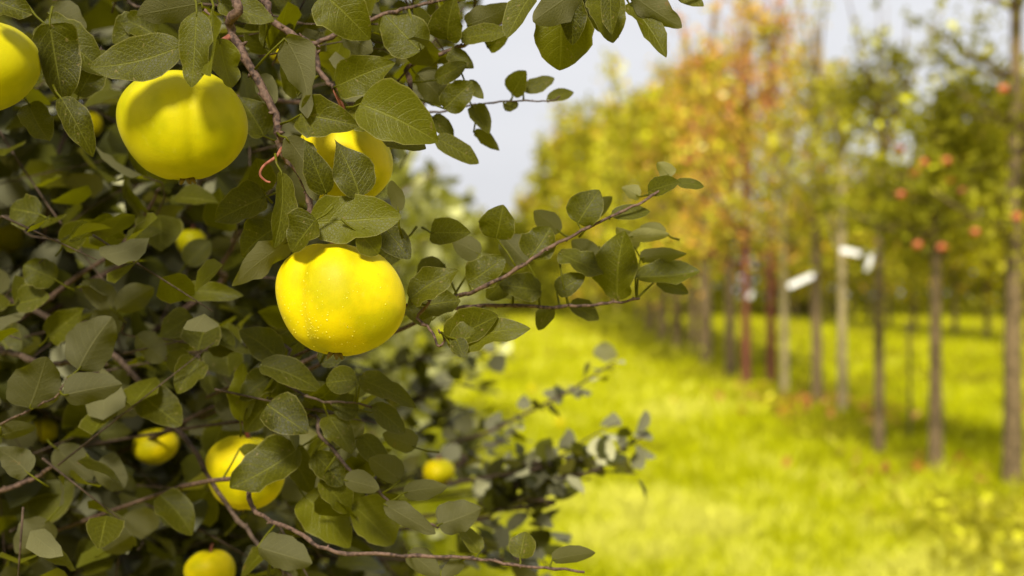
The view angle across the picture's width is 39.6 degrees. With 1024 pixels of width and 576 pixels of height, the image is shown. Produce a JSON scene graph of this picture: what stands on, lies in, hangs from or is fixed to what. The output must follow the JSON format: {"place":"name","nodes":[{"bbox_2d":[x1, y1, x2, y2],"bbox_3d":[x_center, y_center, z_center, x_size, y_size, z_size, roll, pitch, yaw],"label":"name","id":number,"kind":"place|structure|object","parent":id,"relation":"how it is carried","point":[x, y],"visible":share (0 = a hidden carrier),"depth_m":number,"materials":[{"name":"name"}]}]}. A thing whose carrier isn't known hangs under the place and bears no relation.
{"place":"outdoors","nodes":[
{"label":"outdoors","id":0,"kind":"place"},
{"bbox_2d":[53,0,1023,296],"label":"sky","id":1,"kind":"structure","parent":0,"point":[495,181],"materials":[{"name":"white"}]},
{"bbox_2d":[310,297,1023,575],"bbox_3d":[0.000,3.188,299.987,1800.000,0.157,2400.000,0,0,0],"label":"ground","id":2,"kind":"structure","parent":0,"point":[514,354],"depth_m":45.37,"materials":[{"name":"green plant"}]},
{"bbox_2d":[77,102,506,562],"bbox_3d":[-1.112,0.345,5.343,2.199,2.479,2.110,0,0,0],"label":"quince tree","id":3,"kind":"object","parent":2,"relation":"on","point":[388,348],"visible":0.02,"depth_m":5.41,"materials":[{"name":"green plant"}]},
{"bbox_2d":[0,0,703,575],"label":"quince tree","id":4,"kind":"object","parent":2,"relation":"on","point":[144,324],"visible":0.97,"depth_m":1.21,"materials":[{"name":"green plant"}]},
{"bbox_2d":[0,221,23,252],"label":"quince","id":5,"kind":"object","parent":4,"relation":"attached to","point":[11,237],"visible":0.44,"depth_m":2.08,"materials":[{"name":"food"}]},
{"bbox_2d":[0,23,41,109],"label":"quince","id":6,"kind":"object","parent":4,"relation":"attached to","point":[20,68],"visible":1,"depth_m":1.04,"materials":[{"name":"yellow food"}]},
{"bbox_2d":[33,415,57,442],"bbox_3d":[-0.641,0.194,1.950,0.038,0.038,0.037,0,0,0],"label":"quince","id":7,"kind":"object","parent":4,"relation":"hanging from","point":[49,428],"visible":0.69,"depth_m":1.94,"materials":[{"name":"yellow food"}]},
{"bbox_2d":[89,111,102,136],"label":"quince","id":8,"kind":"object","parent":4,"relation":"hanging from","point":[97,121],"visible":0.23,"depth_m":1.84,"materials":[{"name":"yellow food"}]},
{"bbox_2d":[132,429,178,464],"bbox_3d":[-0.436,0.195,1.739,0.054,0.044,0.053,0,0,30],"label":"quince","id":9,"kind":"object","parent":4,"relation":"attached to","point":[160,450],"visible":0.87,"depth_m":1.72,"materials":[{"name":"yellow food"}]},
{"bbox_2d":[116,34,247,184],"bbox_3d":[-0.243,-0.135,1.051,0.096,0.118,0.092,0,0,0],"label":"quince","id":10,"kind":"object","parent":4,"relation":"hanging from","point":[172,124],"visible":0.88,"depth_m":1.02,"materials":[{"name":"yellow food"}]},
{"bbox_2d":[176,226,205,252],"bbox_3d":[-0.450,-0.065,2.000,0.044,0.046,0.042,0,0,0],"label":"quince","id":11,"kind":"object","parent":4,"relation":"hanging from","point":[185,237],"visible":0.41,"depth_m":1.99,"materials":[{"name":"yellow food"}]},
{"bbox_2d":[183,543,234,575],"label":"quince","id":12,"kind":"object","parent":4,"relation":"hanging from","point":[213,562],"visible":1,"depth_m":1.53,"materials":[{"name":"yellow food"}]},
{"bbox_2d":[205,423,284,512],"bbox_3d":[-0.255,0.171,1.361,0.076,0.088,0.074,0,0,0],"label":"quince","id":13,"kind":"object","parent":4,"relation":"attached to","point":[221,454],"visible":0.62,"depth_m":1.34,"materials":[{"name":"yellow food"}]},
{"bbox_2d":[270,49,278,62],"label":"quince","id":14,"kind":"object","parent":4,"relation":"hanging from","point":[273,57],"visible":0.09,"depth_m":1.59,"materials":[{"name":"yellow food"}]},
{"bbox_2d":[275,242,405,359],"bbox_3d":[-0.126,0.000,1.047,0.096,0.107,0.093,0,0,0],"label":"quince","id":15,"kind":"object","parent":4,"relation":"hanging from","point":[339,300],"visible":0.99,"depth_m":1.01,"materials":[{"name":"yellow food"}]},
{"bbox_2d":[301,89,392,198],"bbox_3d":[-0.130,-0.109,1.111,0.074,0.094,0.081,0,0,0],"label":"quince","id":16,"kind":"object","parent":4,"relation":"attached to","point":[377,152],"visible":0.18,"depth_m":1.08,"materials":[{"name":"yellow food"}]},
{"bbox_2d":[48,100,655,575],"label":"quince tree","id":17,"kind":"object","parent":2,"relation":"on","point":[538,474],"visible":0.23,"depth_m":2.02,"materials":[{"name":"green plant"}]},
{"bbox_2d":[423,455,454,483],"bbox_3d":[-0.108,0.270,2.099,0.048,0.046,0.049,0,0,0],"label":"quince","id":18,"kind":"object","parent":17,"relation":"attached to","point":[440,470],"visible":0.77,"depth_m":2.08,"materials":[{"name":"yellow food"}]},
{"bbox_2d":[348,150,504,432],"bbox_3d":[-1.507,-0.017,15.085,3.052,3.313,3.201,0,0,0],"label":"quince tree","id":19,"kind":"object","parent":2,"relation":"on","point":[471,220],"visible":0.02,"depth_m":14.67,"materials":[{"name":"green plant"}]},
{"bbox_2d":[349,153,507,435],"bbox_3d":[-1.322,0.063,10.977,2.674,3.106,2.542,0,0,0],"label":"quince tree","id":20,"kind":"object","parent":2,"relation":"on","point":[430,187],"visible":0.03,"depth_m":10.52,"materials":[{"name":"green plant"}]},
{"bbox_2d":[354,158,515,488],"bbox_3d":[-1.189,0.184,7.891,2.422,2.829,2.354,0,0,0],"label":"quince tree","id":21,"kind":"object","parent":2,"relation":"on","point":[413,219],"visible":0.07,"depth_m":7.70,"materials":[{"name":"green plant"}]},
{"bbox_2d":[476,207,485,215],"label":"orchard tree","id":22,"kind":"object","parent":2,"relation":"on","point":[478,209],"depth_m":148.96,"materials":[{"name":"green plant"}]},
{"bbox_2d":[528,385,535,391],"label":"fallen quince","id":23,"kind":"object","parent":2,"relation":"on","point":[531,388],"visible":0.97,"depth_m":20.50,"materials":[{"name":"yellow food"}]},
{"bbox_2d":[508,169,562,298],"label":"orchard tree","id":24,"kind":"object","parent":2,"relation":"on","point":[524,205],"visible":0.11,"depth_m":126.58,"materials":[{"name":"green plant"}]},
{"bbox_2d":[517,129,587,310],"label":"orchard tree","id":25,"kind":"object","parent":2,"relation":"on","point":[542,183],"visible":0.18,"depth_m":109.59,"materials":[{"name":"yellow plant"}]},
{"bbox_2d":[556,418,563,426],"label":"fallen quince","id":26,"kind":"object","parent":2,"relation":"on","point":[559,422],"visible":0.91,"depth_m":15.04,"materials":[{"name":"yellow food"}]},
{"bbox_2d":[528,101,600,313],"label":"orchard tree","id":27,"kind":"object","parent":2,"relation":"on","point":[558,141],"visible":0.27,"depth_m":92.63,"materials":[{"name":"yellow plant"}]},
{"bbox_2d":[547,91,624,308],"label":"orchard tree","id":28,"kind":"object","parent":2,"relation":"on","point":[572,226],"visible":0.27,"depth_m":80.33,"materials":[{"name":"yellow plant"}]},
{"bbox_2d":[564,89,654,312],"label":"orchard tree","id":29,"kind":"object","parent":2,"relation":"on","point":[587,183],"visible":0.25,"depth_m":69.02,"materials":[{"name":"yellow plant"}]},
{"bbox_2d":[587,100,681,318],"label":"orchard tree","id":30,"kind":"object","parent":2,"relation":"on","point":[622,224],"visible":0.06,"depth_m":58.70,"materials":[{"name":"yellow plant"}]},
{"bbox_2d":[590,94,684,334],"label":"orchard tree","id":31,"kind":"object","parent":2,"relation":"on","point":[649,306],"visible":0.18,"depth_m":43.88,"materials":[{"name":"yellow plant"}]},
{"bbox_2d":[602,79,699,320],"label":"orchard tree","id":32,"kind":"object","parent":2,"relation":"on","point":[622,158],"visible":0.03,"depth_m":51.27,"materials":[{"name":"yellow plant"}]},
{"bbox_2d":[593,48,711,347],"bbox_3d":[3.924,-2.463,38.917,3.371,8.540,3.330,0,0,0],"label":"orchard tree","id":33,"kind":"object","parent":2,"relation":"on","point":[646,103],"visible":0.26,"depth_m":39.08,"materials":[{"name":"yellow plant"}]},
{"bbox_2d":[622,28,739,355],"bbox_3d":[3.918,-2.129,31.968,2.857,7.850,2.948,0,0,0],"label":"orchard tree","id":34,"kind":"object","parent":2,"relation":"on","point":[665,123],"visible":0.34,"depth_m":32.15,"materials":[{"name":"yellow plant"}]},
{"bbox_2d":[627,46,737,355],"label":"orchard tree","id":35,"kind":"object","parent":2,"relation":"on","point":[676,318],"visible":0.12,"depth_m":34.47,"materials":[{"name":"yellow plant"}]},
{"bbox_2d":[557,297,823,372],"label":"undergrowth","id":36,"kind":"object","parent":2,"relation":"on","point":[608,315],"visible":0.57,"depth_m":35.24,"materials":[{"name":"green plant"}]},
{"bbox_2d":[656,42,765,377],"bbox_3d":[3.804,-1.379,25.812,1.878,6.183,1.742,0,0,-22],"label":"orchard tree","id":37,"kind":"object","parent":2,"relation":"on","point":[730,346],"visible":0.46,"depth_m":25.65,"materials":[{"name":"orange plant"}]},
{"bbox_2d":[659,0,763,365],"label":"orchard tree","id":38,"kind":"object","parent":2,"relation":"on","point":[705,339],"visible":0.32,"depth_m":27.71,"materials":[{"name":"orange plant"}]},
{"bbox_2d":[411,211,1023,317],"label":"hedge","id":39,"kind":"object","parent":2,"relation":"on","point":[522,224],"visible":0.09,"depth_m":102.63,"materials":[{"name":"green plant"}]},
{"bbox_2d":[646,0,833,387],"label":"orchard tree","id":40,"kind":"object","parent":2,"relation":"on","point":[743,87],"visible":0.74,"depth_m":21.71,"materials":[{"name":"orange plant"}]},
{"bbox_2d":[689,0,822,386],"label":"orchard tree","id":41,"kind":"object","parent":2,"relation":"on","point":[778,26],"visible":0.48,"depth_m":22.33,"materials":[{"name":"red plant"}]},
{"bbox_2d":[747,288,755,298],"bbox_3d":[3.588,0.087,21.221,0.172,0.168,0.066,0,0,-38],"label":"plant tag","id":42,"kind":"object","parent":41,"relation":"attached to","point":[750,294],"visible":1,"depth_m":21.18,"materials":[{"name":"white plastic"}]},
{"bbox_2d":[718,0,848,393],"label":"orchard tree","id":43,"kind":"object","parent":2,"relation":"on","point":[783,227],"visible":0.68,"depth_m":19.79,"materials":[{"name":"orange plant"}]},
{"bbox_2d":[761,195,810,317],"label":"orchard tree","id":44,"kind":"object","parent":2,"relation":"on","point":[796,250],"visible":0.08,"depth_m":94.79,"materials":[{"name":"green plant"}]},
{"bbox_2d":[754,235,826,316],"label":"orchard tree","id":45,"kind":"object","parent":2,"relation":"on","point":[790,292],"visible":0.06,"depth_m":99.32,"materials":[{"name":"green plant"}]},
{"bbox_2d":[763,178,833,318],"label":"orchard tree","id":46,"kind":"object","parent":2,"relation":"on","point":[791,274],"visible":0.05,"depth_m":90.08,"materials":[{"name":"green plant"}]},
{"bbox_2d":[755,0,865,404],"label":"orchard tree","id":47,"kind":"object","parent":2,"relation":"on","point":[816,61],"visible":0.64,"depth_m":17.63,"materials":[{"name":"yellow plant"}]},
{"bbox_2d":[780,190,860,320],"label":"orchard tree","id":48,"kind":"object","parent":2,"relation":"on","point":[798,264],"visible":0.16,"depth_m":79.63,"materials":[{"name":"green plant"}]},
{"bbox_2d":[787,171,859,320],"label":"orchard tree","id":49,"kind":"object","parent":2,"relation":"on","point":[806,286],"visible":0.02,"depth_m":84.29,"materials":[{"name":"green plant"}]},
{"bbox_2d":[800,172,865,323],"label":"orchard tree","id":50,"kind":"object","parent":2,"relation":"on","point":[822,271],"visible":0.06,"depth_m":73.93,"materials":[{"name":"green plant"}]},
{"bbox_2d":[644,350,1023,575],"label":"weeds","id":51,"kind":"object","parent":2,"relation":"on","point":[948,512],"visible":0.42,"depth_m":8.49,"materials":[{"name":"green plant"}]},
{"bbox_2d":[789,10,885,415],"bbox_3d":[3.829,-0.832,16.515,1.202,4.873,1.406,0,0,0],"label":"orchard tree","id":52,"kind":"object","parent":2,"relation":"on","point":[841,113],"visible":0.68,"depth_m":16.41,"materials":[{"name":"yellow plant"}]},
{"bbox_2d":[788,271,816,287],"bbox_3d":[3.506,-0.102,17.111,0.394,0.212,0.080,0,0,-19],"label":"plant tag","id":53,"kind":"object","parent":52,"relation":"attached to","point":[800,280],"visible":1,"depth_m":17.08,"materials":[{"name":"white plastic"}]},
{"bbox_2d":[840,248,864,255],"bbox_3d":[3.843,-0.406,16.015,0.315,0.096,0.068,0,0,-23],"label":"plant tag","id":54,"kind":"object","parent":52,"relation":"attached to","point":[850,251],"visible":1,"depth_m":15.98,"materials":[{"name":"white plastic"}]},
{"bbox_2d":[672,381,1023,493],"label":"fallen leaves","id":55,"kind":"object","parent":2,"relation":"on","point":[786,461],"visible":0.38,"depth_m":16.15,"materials":[{"name":"yellow plant"}]},
{"bbox_2d":[820,157,908,326],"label":"orchard tree","id":56,"kind":"object","parent":2,"relation":"on","point":[868,287],"visible":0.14,"depth_m":69.50,"materials":[{"name":"green plant"}]},
{"bbox_2d":[824,163,909,328],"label":"orchard tree","id":57,"kind":"object","parent":2,"relation":"on","point":[863,259],"visible":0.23,"depth_m":64.30,"materials":[{"name":"green plant"}]},
{"bbox_2d":[831,0,944,454],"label":"orchard tree","id":58,"kind":"object","parent":2,"relation":"on","point":[878,102],"visible":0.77,"depth_m":12.95,"materials":[{"name":"green plant"}]},
{"bbox_2d":[907,322,911,436],"bbox_3d":[3.860,0.978,13.810,0.044,1.301,0.038,0,0,0],"label":"stake","id":59,"kind":"object","parent":2,"relation":"on","point":[909,377],"visible":0.77,"depth_m":13.80,"materials":[{"name":"brown wood"}]},
{"bbox_2d":[809,67,1023,471],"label":"orchard tree","id":60,"kind":"object","parent":2,"relation":"on","point":[940,145],"visible":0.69,"depth_m":11.64,"materials":[{"name":"green plant"}]},
{"bbox_2d":[895,142,904,152],"bbox_3d":[3.111,-1.124,11.403,0.072,0.088,0.072,0,0,0],"label":"apple","id":61,"kind":"object","parent":60,"relation":"hanging from","point":[900,149],"visible":1,"depth_m":11.38,"materials":[{"name":"food"}]},
{"bbox_2d":[896,188,904,197],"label":"apple","id":62,"kind":"object","parent":60,"relation":"hanging from","point":[900,194],"visible":1,"depth_m":11.29,"materials":[{"name":"food"}]},
{"bbox_2d":[910,165,918,176],"bbox_3d":[3.175,-0.923,11.222,0.072,0.088,0.072,0,0,0],"label":"apple","id":63,"kind":"object","parent":60,"relation":"hanging from","point":[913,174],"visible":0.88,"depth_m":11.20,"materials":[{"name":"red food"}]},
{"bbox_2d":[913,238,921,248],"bbox_3d":[3.149,-0.350,11.041,0.072,0.088,0.072,0,0,0],"label":"apple","id":64,"kind":"object","parent":60,"relation":"hanging from","point":[917,244],"visible":1,"depth_m":11.02,"materials":[{"name":"food"}]},
{"bbox_2d":[919,155,928,165],"bbox_3d":[3.225,-0.998,11.132,0.072,0.088,0.072,0,0,0],"label":"apple","id":65,"kind":"object","parent":60,"relation":"hanging from","point":[924,162],"visible":1,"depth_m":11.11,"materials":[{"name":"food"}]},
{"bbox_2d":[937,240,945,250],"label":"apple","id":66,"kind":"object","parent":60,"relation":"hanging from","point":[941,247],"visible":1,"depth_m":10.93,"materials":[{"name":"food"}]},
{"bbox_2d":[942,153,950,164],"bbox_3d":[3.372,-1.002,11.041,0.072,0.088,0.072,0,0,0],"label":"apple","id":67,"kind":"object","parent":60,"relation":"hanging from","point":[946,160],"visible":0.92,"depth_m":11.02,"materials":[{"name":"food"}]},
{"bbox_2d":[946,172,954,182],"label":"apple","id":68,"kind":"object","parent":60,"relation":"hanging from","point":[949,180],"visible":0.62,"depth_m":11.02,"materials":[{"name":"food"}]},
{"bbox_2d":[958,187,966,194],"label":"apple","id":69,"kind":"object","parent":60,"relation":"hanging from","point":[962,189],"visible":0.55,"depth_m":10.93,"materials":[{"name":"orange food"}]},
{"bbox_2d":[854,169,981,332],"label":"orchard tree","id":70,"kind":"object","parent":2,"relation":"on","point":[905,295],"visible":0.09,"depth_m":58.74,"materials":[{"name":"green plant"}]},
{"bbox_2d":[883,119,1000,335],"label":"orchard tree","id":71,"kind":"object","parent":2,"relation":"on","point":[955,289],"visible":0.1,"depth_m":53.80,"materials":[{"name":"green plant"}]},
{"bbox_2d":[906,0,1023,490],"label":"orchard tree","id":72,"kind":"object","parent":2,"relation":"on","point":[1012,193],"visible":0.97,"depth_m":10.55,"materials":[{"name":"green plant"}]},
{"bbox_2d":[970,226,979,235],"bbox_3d":[3.537,-0.442,10.860,0.072,0.088,0.072,0,0,0],"label":"apple","id":73,"kind":"object","parent":72,"relation":"hanging from","point":[975,231],"visible":0.93,"depth_m":10.84,"materials":[{"name":"orange food"}]},
{"bbox_2d":[998,81,1007,92],"bbox_3d":[3.563,-1.460,10.317,0.072,0.088,0.072,0,0,0],"label":"apple","id":74,"kind":"object","parent":72,"relation":"hanging from","point":[1003,88],"visible":0.98,"depth_m":10.29,"materials":[{"name":"food"}]},
{"bbox_2d":[1011,210,1021,220],"bbox_3d":[3.598,-0.522,10.136,0.072,0.088,0.072,0,0,0],"label":"apple","id":75,"kind":"object","parent":72,"relation":"hanging from","point":[1016,216],"visible":1,"depth_m":10.11,"materials":[{"name":"food"}]},
{"bbox_2d":[907,77,1023,339],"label":"orchard tree","id":76,"kind":"object","parent":2,"relation":"on","point":[985,286],"visible":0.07,"depth_m":48.36,"materials":[{"name":"green plant"}]},
{"bbox_2d":[944,63,1023,307],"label":"orchard tree","id":77,"kind":"object","parent":2,"relation":"on","point":[1000,266],"visible":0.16,"depth_m":43.86,"materials":[{"name":"green plant"}]},
{"bbox_2d":[865,251,875,270],"bbox_3d":[3.898,-0.292,15.424,0.175,0.227,0.059,0,0,-41],"label":"plant tag","id":78,"kind":"object","parent":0,"point":[868,264],"visible":0.98,"depth_m":15.38,"materials":[{"name":"white plastic"}]}
]}

